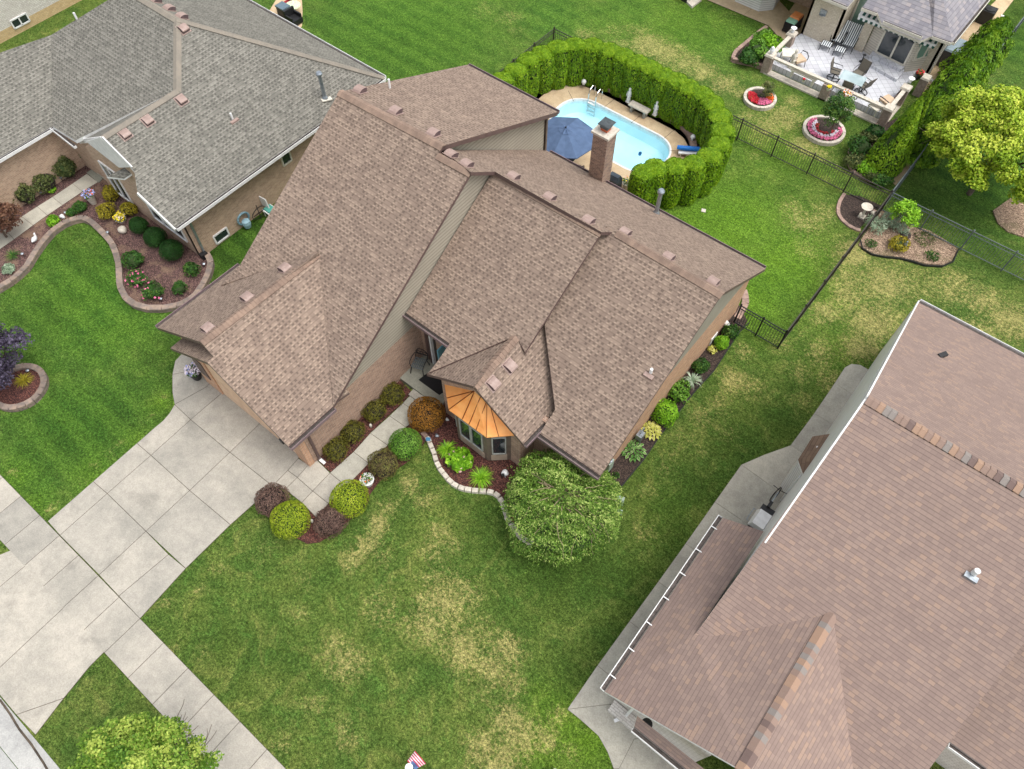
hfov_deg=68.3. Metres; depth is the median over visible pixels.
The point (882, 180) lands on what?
shrub
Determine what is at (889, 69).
patio step
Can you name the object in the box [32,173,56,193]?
shrub
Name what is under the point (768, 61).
gate post
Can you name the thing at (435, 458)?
edging stone
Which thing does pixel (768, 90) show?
shrub tree
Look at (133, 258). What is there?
shrub
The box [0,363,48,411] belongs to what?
ring
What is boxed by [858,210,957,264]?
mulch bed
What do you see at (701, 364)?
shrub
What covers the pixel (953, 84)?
column evergreen
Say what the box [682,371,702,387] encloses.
iris
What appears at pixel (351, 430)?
shrub
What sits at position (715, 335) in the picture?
basement window
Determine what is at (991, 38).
column evergreen
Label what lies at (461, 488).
edging stone
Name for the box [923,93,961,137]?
column evergreen
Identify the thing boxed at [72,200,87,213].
shrub
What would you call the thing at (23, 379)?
daylily
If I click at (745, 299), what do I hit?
bed edging stones
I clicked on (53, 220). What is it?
shrub
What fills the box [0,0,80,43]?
white brick house
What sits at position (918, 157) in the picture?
metal fence
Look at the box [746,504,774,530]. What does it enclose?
grill
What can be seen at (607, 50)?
hedge shrub
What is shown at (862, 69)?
sling chair
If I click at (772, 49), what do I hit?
stone bust
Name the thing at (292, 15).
lounge chair
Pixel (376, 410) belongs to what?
shrub
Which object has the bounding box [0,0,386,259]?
grey roof house
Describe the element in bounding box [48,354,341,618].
driveway
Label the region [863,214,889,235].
sage clump
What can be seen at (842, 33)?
striped lounge chair
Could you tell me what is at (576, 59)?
hedge shrub
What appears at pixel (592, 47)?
hedge shrub
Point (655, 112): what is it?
statue
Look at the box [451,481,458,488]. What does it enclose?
edging stone
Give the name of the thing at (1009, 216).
mulch bed
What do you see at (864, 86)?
sling chair
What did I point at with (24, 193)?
shrub
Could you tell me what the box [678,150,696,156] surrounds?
pool lounger
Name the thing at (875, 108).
side table
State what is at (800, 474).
side door
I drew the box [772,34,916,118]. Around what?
patio
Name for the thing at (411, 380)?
porch
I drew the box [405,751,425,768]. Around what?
garden flag
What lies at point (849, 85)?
sling chair
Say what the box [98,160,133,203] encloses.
window
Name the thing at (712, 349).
hosta
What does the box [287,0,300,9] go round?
patio table
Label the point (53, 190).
shrub
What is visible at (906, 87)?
gate post
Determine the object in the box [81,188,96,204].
flower pot
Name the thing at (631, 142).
pool basin
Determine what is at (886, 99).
ottoman
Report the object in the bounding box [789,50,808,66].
ottoman
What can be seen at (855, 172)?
raised bed wall
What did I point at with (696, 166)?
hedge shrub
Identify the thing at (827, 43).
striped footstool
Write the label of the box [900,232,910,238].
drain grate
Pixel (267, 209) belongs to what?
garden chair
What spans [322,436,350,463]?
shrub
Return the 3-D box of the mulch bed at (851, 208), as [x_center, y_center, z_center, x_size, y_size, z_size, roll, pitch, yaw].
[16.029,-8.137,35.320,1.648,0.060,2.124,35,65,19]
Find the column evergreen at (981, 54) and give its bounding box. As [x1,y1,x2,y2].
[937,42,992,89]
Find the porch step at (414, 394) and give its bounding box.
[409,389,422,400]
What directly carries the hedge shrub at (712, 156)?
on the hedge soil at (660, 120)
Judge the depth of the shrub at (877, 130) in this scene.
37.13 m
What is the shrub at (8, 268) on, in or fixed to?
on the garden bed at (165, 273)
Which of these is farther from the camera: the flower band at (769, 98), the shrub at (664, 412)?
the flower band at (769, 98)
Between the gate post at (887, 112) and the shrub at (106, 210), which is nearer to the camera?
the shrub at (106, 210)
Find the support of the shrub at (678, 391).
on the mulch bed at (623, 467)
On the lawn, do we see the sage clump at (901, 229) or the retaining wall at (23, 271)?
the retaining wall at (23, 271)
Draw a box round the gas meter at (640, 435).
[635,427,644,444]
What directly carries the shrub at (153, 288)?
on the garden bed at (165, 273)
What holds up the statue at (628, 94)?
on the hedge soil at (660, 120)
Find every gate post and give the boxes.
[760,50,776,73]
[785,29,797,47]
[877,103,895,126]
[897,83,912,105]
[912,73,931,97]
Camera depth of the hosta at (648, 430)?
29.00 m
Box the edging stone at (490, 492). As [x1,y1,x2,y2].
[487,489,493,495]
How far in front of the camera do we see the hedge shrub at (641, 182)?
33.53 m
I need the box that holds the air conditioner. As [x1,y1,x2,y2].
[975,4,998,24]
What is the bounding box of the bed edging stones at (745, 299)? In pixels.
[734,290,748,318]
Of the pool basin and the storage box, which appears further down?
the pool basin
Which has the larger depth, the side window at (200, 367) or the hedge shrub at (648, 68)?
the hedge shrub at (648, 68)
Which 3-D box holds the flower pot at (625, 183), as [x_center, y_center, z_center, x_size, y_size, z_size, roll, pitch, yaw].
[5.431,-9.507,35.727,0.485,0.618,0.486,35,65,19]
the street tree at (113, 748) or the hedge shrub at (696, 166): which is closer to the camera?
the street tree at (113, 748)
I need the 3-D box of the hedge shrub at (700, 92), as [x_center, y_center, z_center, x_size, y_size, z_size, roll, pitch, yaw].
[9.176,-13.494,37.166,1.360,2.401,1.290,16,60,9]
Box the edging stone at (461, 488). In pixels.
[458,485,464,491]
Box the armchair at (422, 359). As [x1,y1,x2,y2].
[409,348,429,376]
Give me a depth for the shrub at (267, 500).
27.05 m
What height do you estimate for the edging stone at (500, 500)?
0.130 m
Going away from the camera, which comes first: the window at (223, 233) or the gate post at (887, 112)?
the window at (223, 233)
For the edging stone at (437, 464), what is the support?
on the lawn
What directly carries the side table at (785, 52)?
on the patio at (818, 62)
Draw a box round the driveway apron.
[0,551,103,734]
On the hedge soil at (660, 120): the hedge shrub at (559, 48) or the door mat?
the hedge shrub at (559, 48)
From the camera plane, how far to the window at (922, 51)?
39.16 m
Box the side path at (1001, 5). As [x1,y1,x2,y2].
[921,0,1012,94]
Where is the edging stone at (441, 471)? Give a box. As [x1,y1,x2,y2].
[438,467,444,474]
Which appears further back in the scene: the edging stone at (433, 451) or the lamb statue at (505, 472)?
the edging stone at (433, 451)
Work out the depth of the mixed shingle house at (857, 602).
20.48 m
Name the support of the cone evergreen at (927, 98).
on the cone bed soil at (888, 124)
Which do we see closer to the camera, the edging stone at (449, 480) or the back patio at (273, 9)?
the edging stone at (449, 480)
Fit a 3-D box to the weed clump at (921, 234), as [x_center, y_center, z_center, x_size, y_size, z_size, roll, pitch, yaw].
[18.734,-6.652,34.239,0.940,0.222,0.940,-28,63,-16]
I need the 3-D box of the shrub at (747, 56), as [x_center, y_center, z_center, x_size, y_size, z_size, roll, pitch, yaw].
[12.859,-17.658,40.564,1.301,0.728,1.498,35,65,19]
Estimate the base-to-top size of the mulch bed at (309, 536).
0.060 m
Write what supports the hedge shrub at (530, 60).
on the hedge soil at (660, 120)
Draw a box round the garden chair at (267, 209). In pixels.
[259,196,272,215]
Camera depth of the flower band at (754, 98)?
39.09 m
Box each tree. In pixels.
[0,322,34,389]
[65,702,224,768]
[497,448,624,572]
[760,80,775,97]
[821,90,856,135]
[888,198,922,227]
[920,84,1023,203]
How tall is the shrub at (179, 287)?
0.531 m
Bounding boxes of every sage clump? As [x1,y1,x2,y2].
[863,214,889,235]
[880,212,905,228]
[893,222,911,236]
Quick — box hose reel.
[237,211,250,228]
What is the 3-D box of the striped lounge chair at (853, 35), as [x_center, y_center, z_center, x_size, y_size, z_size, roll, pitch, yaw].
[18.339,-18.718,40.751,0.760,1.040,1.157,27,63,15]
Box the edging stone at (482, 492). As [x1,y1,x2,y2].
[479,488,485,493]
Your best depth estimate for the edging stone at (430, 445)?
28.82 m
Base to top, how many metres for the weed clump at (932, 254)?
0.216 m
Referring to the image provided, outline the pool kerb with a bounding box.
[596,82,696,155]
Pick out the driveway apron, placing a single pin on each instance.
(51, 651)
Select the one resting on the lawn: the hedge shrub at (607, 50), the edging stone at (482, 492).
the edging stone at (482, 492)
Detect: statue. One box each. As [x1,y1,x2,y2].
[31,233,37,242]
[501,469,508,476]
[625,88,631,103]
[652,101,658,116]
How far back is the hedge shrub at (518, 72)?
37.15 m
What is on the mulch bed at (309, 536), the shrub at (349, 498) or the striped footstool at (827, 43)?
the shrub at (349, 498)
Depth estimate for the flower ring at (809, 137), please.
37.76 m
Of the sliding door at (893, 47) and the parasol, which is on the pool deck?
the parasol
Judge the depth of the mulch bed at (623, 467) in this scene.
29.46 m
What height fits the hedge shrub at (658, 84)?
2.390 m
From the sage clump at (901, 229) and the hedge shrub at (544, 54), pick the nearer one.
the sage clump at (901, 229)
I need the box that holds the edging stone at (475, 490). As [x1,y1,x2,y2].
[472,488,478,493]
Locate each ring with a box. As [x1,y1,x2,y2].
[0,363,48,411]
[743,86,776,110]
[802,115,845,145]
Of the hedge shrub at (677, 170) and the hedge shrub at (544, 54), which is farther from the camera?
the hedge shrub at (544, 54)
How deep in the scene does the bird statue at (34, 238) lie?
33.97 m
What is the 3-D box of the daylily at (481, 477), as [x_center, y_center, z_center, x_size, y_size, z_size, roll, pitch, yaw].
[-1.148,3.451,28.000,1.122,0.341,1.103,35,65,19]
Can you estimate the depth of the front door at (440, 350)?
28.71 m
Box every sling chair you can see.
[827,57,842,81]
[840,79,856,92]
[850,58,871,82]
[854,78,877,95]
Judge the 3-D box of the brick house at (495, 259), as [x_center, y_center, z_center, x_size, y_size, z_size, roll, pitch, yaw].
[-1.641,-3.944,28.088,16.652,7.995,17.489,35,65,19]
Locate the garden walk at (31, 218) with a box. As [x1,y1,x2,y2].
[0,174,97,248]
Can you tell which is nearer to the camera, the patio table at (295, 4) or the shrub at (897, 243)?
the shrub at (897, 243)
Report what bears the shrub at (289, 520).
on the mulch bed at (309, 536)
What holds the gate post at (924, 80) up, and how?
on the lawn
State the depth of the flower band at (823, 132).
37.80 m
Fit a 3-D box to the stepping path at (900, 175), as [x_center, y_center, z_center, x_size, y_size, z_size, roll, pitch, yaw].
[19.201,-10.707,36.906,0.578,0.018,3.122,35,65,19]
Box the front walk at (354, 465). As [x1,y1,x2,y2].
[331,396,415,482]
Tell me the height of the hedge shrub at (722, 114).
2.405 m
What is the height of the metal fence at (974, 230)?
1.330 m
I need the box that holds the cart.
[782,11,803,31]
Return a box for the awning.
[858,11,937,48]
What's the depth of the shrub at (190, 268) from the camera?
32.85 m
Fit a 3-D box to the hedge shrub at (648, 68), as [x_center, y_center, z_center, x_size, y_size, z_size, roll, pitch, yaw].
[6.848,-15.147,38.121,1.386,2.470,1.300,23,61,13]
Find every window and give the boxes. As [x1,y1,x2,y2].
[9,13,30,28]
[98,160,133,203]
[146,204,187,242]
[192,359,210,379]
[212,227,229,244]
[280,151,292,166]
[444,384,513,459]
[709,332,717,345]
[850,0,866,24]
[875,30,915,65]
[912,43,928,61]
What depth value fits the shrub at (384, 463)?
27.71 m
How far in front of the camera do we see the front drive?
23.26 m
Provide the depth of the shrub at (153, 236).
33.43 m
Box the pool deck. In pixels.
[536,84,688,188]
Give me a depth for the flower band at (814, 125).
37.78 m
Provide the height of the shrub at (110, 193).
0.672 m
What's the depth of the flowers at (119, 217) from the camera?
34.48 m
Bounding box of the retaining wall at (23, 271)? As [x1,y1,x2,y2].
[0,215,214,312]
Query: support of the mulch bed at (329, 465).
on the lawn
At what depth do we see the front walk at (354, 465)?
28.96 m
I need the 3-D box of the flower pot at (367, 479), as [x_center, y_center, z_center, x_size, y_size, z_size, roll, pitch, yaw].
[-5.340,3.517,27.799,0.540,0.628,0.532,35,65,19]
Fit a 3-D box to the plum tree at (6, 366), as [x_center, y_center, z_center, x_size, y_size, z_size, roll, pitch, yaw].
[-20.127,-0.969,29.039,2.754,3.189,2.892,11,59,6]
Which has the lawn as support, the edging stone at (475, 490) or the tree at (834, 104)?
the edging stone at (475, 490)
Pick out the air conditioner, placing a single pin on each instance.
(988, 13)
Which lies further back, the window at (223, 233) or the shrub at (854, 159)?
the shrub at (854, 159)
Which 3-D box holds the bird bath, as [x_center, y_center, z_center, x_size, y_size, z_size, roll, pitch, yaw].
[16.255,-7.970,34.793,0.540,0.670,0.540,35,65,19]
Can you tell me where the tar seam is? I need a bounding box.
[0,699,47,768]
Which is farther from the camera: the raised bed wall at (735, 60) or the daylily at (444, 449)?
the raised bed wall at (735, 60)
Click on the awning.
(868, 18)
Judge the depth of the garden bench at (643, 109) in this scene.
38.39 m
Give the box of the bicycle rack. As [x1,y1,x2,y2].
[252,205,264,219]
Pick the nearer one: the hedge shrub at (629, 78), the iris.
the iris
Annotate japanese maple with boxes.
[0,202,23,237]
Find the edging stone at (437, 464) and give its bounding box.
[434,461,440,468]
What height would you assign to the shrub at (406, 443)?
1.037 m
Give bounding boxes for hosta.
[621,439,646,461]
[641,420,661,439]
[707,345,716,353]
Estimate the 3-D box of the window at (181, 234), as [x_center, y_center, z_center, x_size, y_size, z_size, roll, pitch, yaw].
[-15.228,-7.307,33.051,2.370,1.570,0.060,35,65,19]
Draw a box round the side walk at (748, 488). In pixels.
[567,364,867,768]
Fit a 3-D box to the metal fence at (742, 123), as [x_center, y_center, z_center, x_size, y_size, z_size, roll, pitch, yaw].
[9.775,-13.661,37.895,19.380,1.330,0.100,35,65,19]
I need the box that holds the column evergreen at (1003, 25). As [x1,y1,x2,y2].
[969,16,1014,67]
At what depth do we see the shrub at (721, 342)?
30.89 m
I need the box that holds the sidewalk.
[0,475,285,768]
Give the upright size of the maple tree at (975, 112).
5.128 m
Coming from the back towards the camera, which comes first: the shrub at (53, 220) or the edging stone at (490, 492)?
the shrub at (53, 220)
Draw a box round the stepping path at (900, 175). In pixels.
[892,163,909,185]
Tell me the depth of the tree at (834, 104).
36.20 m
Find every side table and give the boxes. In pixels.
[780,48,794,63]
[866,100,882,117]
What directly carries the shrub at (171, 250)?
on the garden bed at (165, 273)
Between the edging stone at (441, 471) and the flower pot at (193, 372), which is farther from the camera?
the flower pot at (193, 372)
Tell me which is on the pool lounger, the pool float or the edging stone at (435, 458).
the pool float
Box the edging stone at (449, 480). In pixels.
[446,477,453,484]
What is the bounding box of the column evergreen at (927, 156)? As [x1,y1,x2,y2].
[909,118,941,168]
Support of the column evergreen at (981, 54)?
on the lawn
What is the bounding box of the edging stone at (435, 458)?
[432,455,438,462]
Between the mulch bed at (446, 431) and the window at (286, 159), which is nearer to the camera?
the mulch bed at (446, 431)
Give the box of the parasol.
[547,117,592,158]
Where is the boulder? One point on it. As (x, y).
(122, 229)
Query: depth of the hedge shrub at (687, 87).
36.78 m
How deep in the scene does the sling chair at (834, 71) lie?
39.41 m
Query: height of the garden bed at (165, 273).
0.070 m
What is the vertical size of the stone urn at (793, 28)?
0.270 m
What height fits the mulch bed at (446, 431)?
0.060 m
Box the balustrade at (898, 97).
[887,90,905,122]
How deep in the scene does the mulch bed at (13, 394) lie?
30.07 m
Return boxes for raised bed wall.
[731,25,767,69]
[847,123,877,182]
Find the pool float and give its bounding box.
[677,145,699,150]
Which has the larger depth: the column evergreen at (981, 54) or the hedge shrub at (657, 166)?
the column evergreen at (981, 54)
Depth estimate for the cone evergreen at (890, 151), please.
35.05 m
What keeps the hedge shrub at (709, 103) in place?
on the hedge soil at (660, 120)
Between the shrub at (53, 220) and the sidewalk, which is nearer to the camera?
the sidewalk
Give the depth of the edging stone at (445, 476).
28.18 m
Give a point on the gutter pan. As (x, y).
(16, 747)
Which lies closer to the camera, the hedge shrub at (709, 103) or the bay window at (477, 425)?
the bay window at (477, 425)
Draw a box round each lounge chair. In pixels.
[283,6,303,24]
[829,20,851,45]
[840,22,863,53]
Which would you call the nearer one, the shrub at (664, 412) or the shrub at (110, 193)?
the shrub at (664, 412)
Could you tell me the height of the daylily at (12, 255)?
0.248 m
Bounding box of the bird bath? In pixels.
[858,202,872,219]
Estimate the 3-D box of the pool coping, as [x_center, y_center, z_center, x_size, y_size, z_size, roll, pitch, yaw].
[4.913,-12.539,38.073,6.580,0.275,3.130,35,65,19]
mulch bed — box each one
[0,370,39,403]
[268,424,424,543]
[318,380,410,472]
[425,404,609,543]
[607,306,746,485]
[840,195,880,227]
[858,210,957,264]
[992,198,1023,237]
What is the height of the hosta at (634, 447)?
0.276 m
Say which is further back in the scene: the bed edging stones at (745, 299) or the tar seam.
the bed edging stones at (745, 299)
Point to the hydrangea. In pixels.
(460, 461)
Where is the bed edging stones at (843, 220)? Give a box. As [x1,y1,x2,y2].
[836,193,860,231]
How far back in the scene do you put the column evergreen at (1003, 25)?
39.94 m
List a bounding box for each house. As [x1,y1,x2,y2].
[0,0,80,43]
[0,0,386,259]
[155,63,765,480]
[600,299,1023,768]
[681,0,701,7]
[735,0,989,81]
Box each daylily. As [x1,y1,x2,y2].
[5,249,18,261]
[14,372,32,387]
[436,439,455,457]
[467,465,492,490]
[906,157,919,165]
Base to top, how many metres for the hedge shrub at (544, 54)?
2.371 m
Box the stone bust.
[770,46,774,53]
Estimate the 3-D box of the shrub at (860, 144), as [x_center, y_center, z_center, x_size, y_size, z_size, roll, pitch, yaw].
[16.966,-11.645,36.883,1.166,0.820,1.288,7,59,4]
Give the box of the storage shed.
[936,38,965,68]
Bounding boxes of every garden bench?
[628,100,650,118]
[789,68,816,86]
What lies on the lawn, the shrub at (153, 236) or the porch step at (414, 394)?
the porch step at (414, 394)
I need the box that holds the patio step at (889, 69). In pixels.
[868,51,904,81]
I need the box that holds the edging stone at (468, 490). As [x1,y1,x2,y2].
[465,486,471,492]
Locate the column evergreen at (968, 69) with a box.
[923,58,983,95]
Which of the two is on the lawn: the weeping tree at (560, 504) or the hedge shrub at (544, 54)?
the weeping tree at (560, 504)
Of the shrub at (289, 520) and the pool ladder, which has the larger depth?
the pool ladder
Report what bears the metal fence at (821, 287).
on the lawn
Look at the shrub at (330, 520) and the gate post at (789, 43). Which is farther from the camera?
the gate post at (789, 43)
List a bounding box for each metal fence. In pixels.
[499,29,553,71]
[553,26,893,210]
[733,304,787,348]
[781,192,891,343]
[882,192,1023,279]
[885,17,1023,204]
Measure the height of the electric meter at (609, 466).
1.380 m
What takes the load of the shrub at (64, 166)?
on the garden bed at (165, 273)
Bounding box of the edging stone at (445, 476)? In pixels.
[442,472,448,480]
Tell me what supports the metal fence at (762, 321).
on the lawn
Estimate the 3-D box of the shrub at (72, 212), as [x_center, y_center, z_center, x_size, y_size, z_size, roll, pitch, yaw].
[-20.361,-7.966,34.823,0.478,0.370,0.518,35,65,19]
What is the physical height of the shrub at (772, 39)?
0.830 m
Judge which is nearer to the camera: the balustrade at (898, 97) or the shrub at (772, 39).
the balustrade at (898, 97)
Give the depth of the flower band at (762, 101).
38.94 m
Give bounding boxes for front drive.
[655,757,674,768]
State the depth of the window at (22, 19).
41.79 m
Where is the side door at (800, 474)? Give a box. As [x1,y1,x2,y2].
[780,473,801,500]
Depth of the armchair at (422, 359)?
30.08 m
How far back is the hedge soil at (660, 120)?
38.45 m
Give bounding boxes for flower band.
[747,91,759,104]
[757,98,771,105]
[765,95,773,100]
[807,117,842,140]
[812,120,837,136]
[815,123,834,135]
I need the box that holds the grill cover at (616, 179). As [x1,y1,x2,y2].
[610,171,622,186]
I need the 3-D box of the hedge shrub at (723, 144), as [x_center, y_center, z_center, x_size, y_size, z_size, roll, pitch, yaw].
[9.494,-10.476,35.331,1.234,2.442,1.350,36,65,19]
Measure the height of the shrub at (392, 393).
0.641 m
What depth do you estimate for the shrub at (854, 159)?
36.43 m
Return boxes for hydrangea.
[445,446,473,472]
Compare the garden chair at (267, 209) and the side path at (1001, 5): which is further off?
the side path at (1001, 5)
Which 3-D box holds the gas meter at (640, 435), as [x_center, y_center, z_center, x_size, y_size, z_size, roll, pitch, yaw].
[4.909,1.942,28.682,0.275,0.814,0.395,35,65,19]
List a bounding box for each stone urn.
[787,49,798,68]
[791,26,796,32]
[908,76,914,83]
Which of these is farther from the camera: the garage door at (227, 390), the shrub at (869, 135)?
the shrub at (869, 135)
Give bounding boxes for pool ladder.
[587,85,602,116]
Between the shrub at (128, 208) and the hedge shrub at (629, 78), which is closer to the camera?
the shrub at (128, 208)
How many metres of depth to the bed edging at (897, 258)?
33.56 m
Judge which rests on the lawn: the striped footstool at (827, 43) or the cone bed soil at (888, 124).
the cone bed soil at (888, 124)
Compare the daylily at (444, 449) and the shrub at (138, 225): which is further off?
the shrub at (138, 225)
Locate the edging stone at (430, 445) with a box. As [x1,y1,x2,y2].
[428,442,433,448]
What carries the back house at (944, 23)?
on the lawn
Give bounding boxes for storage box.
[275,1,289,18]
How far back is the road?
23.27 m
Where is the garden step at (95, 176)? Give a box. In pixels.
[87,169,102,182]
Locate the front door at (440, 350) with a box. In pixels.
[437,345,445,359]
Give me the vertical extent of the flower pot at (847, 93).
0.460 m
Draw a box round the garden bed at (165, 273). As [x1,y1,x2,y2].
[0,166,206,304]
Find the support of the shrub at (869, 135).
on the cone bed soil at (888, 124)
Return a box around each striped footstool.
[818,40,832,51]
[832,45,846,58]
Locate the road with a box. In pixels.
[0,748,16,768]
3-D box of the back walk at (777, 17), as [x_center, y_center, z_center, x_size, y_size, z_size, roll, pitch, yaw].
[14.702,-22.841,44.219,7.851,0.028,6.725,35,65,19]
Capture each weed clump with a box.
[865,239,877,247]
[914,230,935,247]
[924,250,940,261]
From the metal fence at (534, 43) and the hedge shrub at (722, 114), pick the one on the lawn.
the metal fence at (534, 43)
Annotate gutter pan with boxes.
[0,697,59,768]
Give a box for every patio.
[270,0,302,27]
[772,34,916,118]
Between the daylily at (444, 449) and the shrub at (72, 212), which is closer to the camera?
the daylily at (444, 449)
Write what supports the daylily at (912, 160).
on the cone bed soil at (888, 124)
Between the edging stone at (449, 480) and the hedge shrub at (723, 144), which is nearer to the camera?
the edging stone at (449, 480)
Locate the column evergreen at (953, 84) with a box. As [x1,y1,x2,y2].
[916,75,970,103]
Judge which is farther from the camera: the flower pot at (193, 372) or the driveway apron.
the flower pot at (193, 372)
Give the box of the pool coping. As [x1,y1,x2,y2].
[550,98,671,170]
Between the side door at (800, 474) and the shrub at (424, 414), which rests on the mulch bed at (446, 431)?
the shrub at (424, 414)
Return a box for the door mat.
[419,374,442,394]
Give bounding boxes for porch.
[400,355,444,407]
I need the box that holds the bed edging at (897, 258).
[621,240,958,485]
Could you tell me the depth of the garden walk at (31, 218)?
35.19 m
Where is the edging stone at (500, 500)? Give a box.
[498,496,503,503]
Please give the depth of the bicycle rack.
34.57 m
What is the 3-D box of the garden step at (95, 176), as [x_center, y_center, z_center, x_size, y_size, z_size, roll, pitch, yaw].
[-20.020,-10.011,36.293,1.009,0.120,0.353,35,65,19]
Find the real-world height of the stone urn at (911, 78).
0.270 m
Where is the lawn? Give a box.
[0,0,1023,768]
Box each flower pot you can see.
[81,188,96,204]
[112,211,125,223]
[184,362,201,380]
[359,472,373,486]
[622,177,628,190]
[843,89,852,96]
[915,69,924,79]
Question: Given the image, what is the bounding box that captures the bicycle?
[767,485,786,507]
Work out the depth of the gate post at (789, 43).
40.71 m
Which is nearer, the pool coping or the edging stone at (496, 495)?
the edging stone at (496, 495)
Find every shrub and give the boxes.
[1,263,14,273]
[12,182,37,203]
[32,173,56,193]
[46,214,60,226]
[47,187,56,192]
[51,155,76,177]
[65,208,76,216]
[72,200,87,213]
[95,202,116,219]
[101,185,118,201]
[119,201,137,214]
[120,250,144,268]
[124,268,148,287]
[129,216,148,234]
[140,279,165,300]
[143,226,167,247]
[158,239,183,261]
[171,280,188,294]
[182,261,201,276]
[254,482,290,517]
[269,500,311,539]
[313,504,348,539]
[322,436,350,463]
[329,479,369,518]
[339,419,367,444]
[361,399,386,422]
[367,447,400,481]
[379,381,404,406]
[388,428,421,460]
[407,396,445,432]
[493,71,514,86]
[503,62,528,92]
[516,51,540,96]
[532,45,554,94]
[547,39,569,89]
[565,37,585,86]
[581,37,603,86]
[595,42,620,91]
[609,47,634,97]
[620,54,647,100]
[627,163,656,202]
[634,59,662,106]
[644,158,667,205]
[647,67,672,117]
[651,398,678,427]
[659,71,687,122]
[660,156,688,208]
[668,379,690,403]
[670,78,699,129]
[677,154,706,206]
[683,85,714,132]
[691,357,710,373]
[693,94,724,143]
[696,146,722,197]
[699,107,732,147]
[703,121,735,151]
[705,135,731,185]
[714,335,729,349]
[721,323,740,339]
[738,46,760,67]
[749,36,770,59]
[753,28,773,42]
[759,32,784,52]
[843,151,867,168]
[847,133,870,154]
[853,157,879,175]
[859,129,877,142]
[863,168,880,182]
[865,124,884,140]
[871,173,895,186]
[888,235,910,252]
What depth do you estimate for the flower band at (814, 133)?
37.71 m
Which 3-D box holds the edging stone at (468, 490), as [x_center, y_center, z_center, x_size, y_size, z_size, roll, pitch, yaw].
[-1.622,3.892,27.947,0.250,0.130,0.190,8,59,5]
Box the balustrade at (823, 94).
[763,57,884,123]
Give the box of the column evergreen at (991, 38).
[963,28,1003,75]
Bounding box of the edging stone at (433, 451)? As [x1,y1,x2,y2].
[430,448,436,455]
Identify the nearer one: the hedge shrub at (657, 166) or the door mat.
the door mat
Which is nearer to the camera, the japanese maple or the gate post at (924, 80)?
the japanese maple
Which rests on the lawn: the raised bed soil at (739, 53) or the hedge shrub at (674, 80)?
the raised bed soil at (739, 53)
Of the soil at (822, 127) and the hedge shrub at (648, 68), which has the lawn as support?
the soil at (822, 127)
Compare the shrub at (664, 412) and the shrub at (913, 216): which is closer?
the shrub at (664, 412)
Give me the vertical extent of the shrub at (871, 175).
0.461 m
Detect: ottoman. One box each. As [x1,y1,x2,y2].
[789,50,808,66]
[879,94,894,104]
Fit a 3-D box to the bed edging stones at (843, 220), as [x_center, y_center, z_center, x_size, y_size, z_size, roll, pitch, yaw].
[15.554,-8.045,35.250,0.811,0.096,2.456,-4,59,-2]
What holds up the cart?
on the back walk at (777, 17)
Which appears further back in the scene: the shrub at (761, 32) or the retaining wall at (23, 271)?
the shrub at (761, 32)
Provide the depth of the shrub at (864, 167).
36.14 m
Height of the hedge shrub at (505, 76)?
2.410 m
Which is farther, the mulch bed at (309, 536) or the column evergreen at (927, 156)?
the column evergreen at (927, 156)
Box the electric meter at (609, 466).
[605,459,613,471]
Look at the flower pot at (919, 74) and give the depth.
38.32 m
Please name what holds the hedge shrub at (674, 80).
on the hedge soil at (660, 120)
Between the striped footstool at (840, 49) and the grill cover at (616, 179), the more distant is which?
the striped footstool at (840, 49)
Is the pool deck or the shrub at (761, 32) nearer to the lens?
the pool deck
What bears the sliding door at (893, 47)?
in the back house at (944, 23)
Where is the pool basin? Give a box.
[555,104,668,169]
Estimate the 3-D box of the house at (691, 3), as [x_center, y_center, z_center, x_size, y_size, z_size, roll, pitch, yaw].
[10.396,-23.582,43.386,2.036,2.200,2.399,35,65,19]
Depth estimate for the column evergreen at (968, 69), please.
37.49 m
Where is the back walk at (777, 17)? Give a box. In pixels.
[708,0,809,38]
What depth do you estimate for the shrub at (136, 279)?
32.49 m
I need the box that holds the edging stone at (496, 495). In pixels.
[493,491,500,498]
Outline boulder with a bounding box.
[117,226,126,233]
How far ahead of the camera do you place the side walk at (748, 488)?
27.16 m
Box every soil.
[537,86,720,178]
[735,28,781,63]
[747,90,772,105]
[806,118,841,140]
[855,117,898,173]
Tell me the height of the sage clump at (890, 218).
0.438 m
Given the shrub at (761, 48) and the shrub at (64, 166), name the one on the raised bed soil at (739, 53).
the shrub at (761, 48)
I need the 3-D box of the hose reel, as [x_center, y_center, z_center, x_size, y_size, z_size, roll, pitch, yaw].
[-12.102,-7.461,34.294,0.400,0.750,0.699,35,65,19]
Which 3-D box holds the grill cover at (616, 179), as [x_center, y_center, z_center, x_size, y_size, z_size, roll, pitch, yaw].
[4.801,-9.511,35.521,0.620,0.970,0.500,35,65,19]
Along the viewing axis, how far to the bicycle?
27.07 m
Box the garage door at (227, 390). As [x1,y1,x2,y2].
[205,364,296,453]
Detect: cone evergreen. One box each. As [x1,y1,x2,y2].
[865,95,923,177]
[917,82,936,132]
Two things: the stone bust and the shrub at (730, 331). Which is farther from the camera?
the stone bust

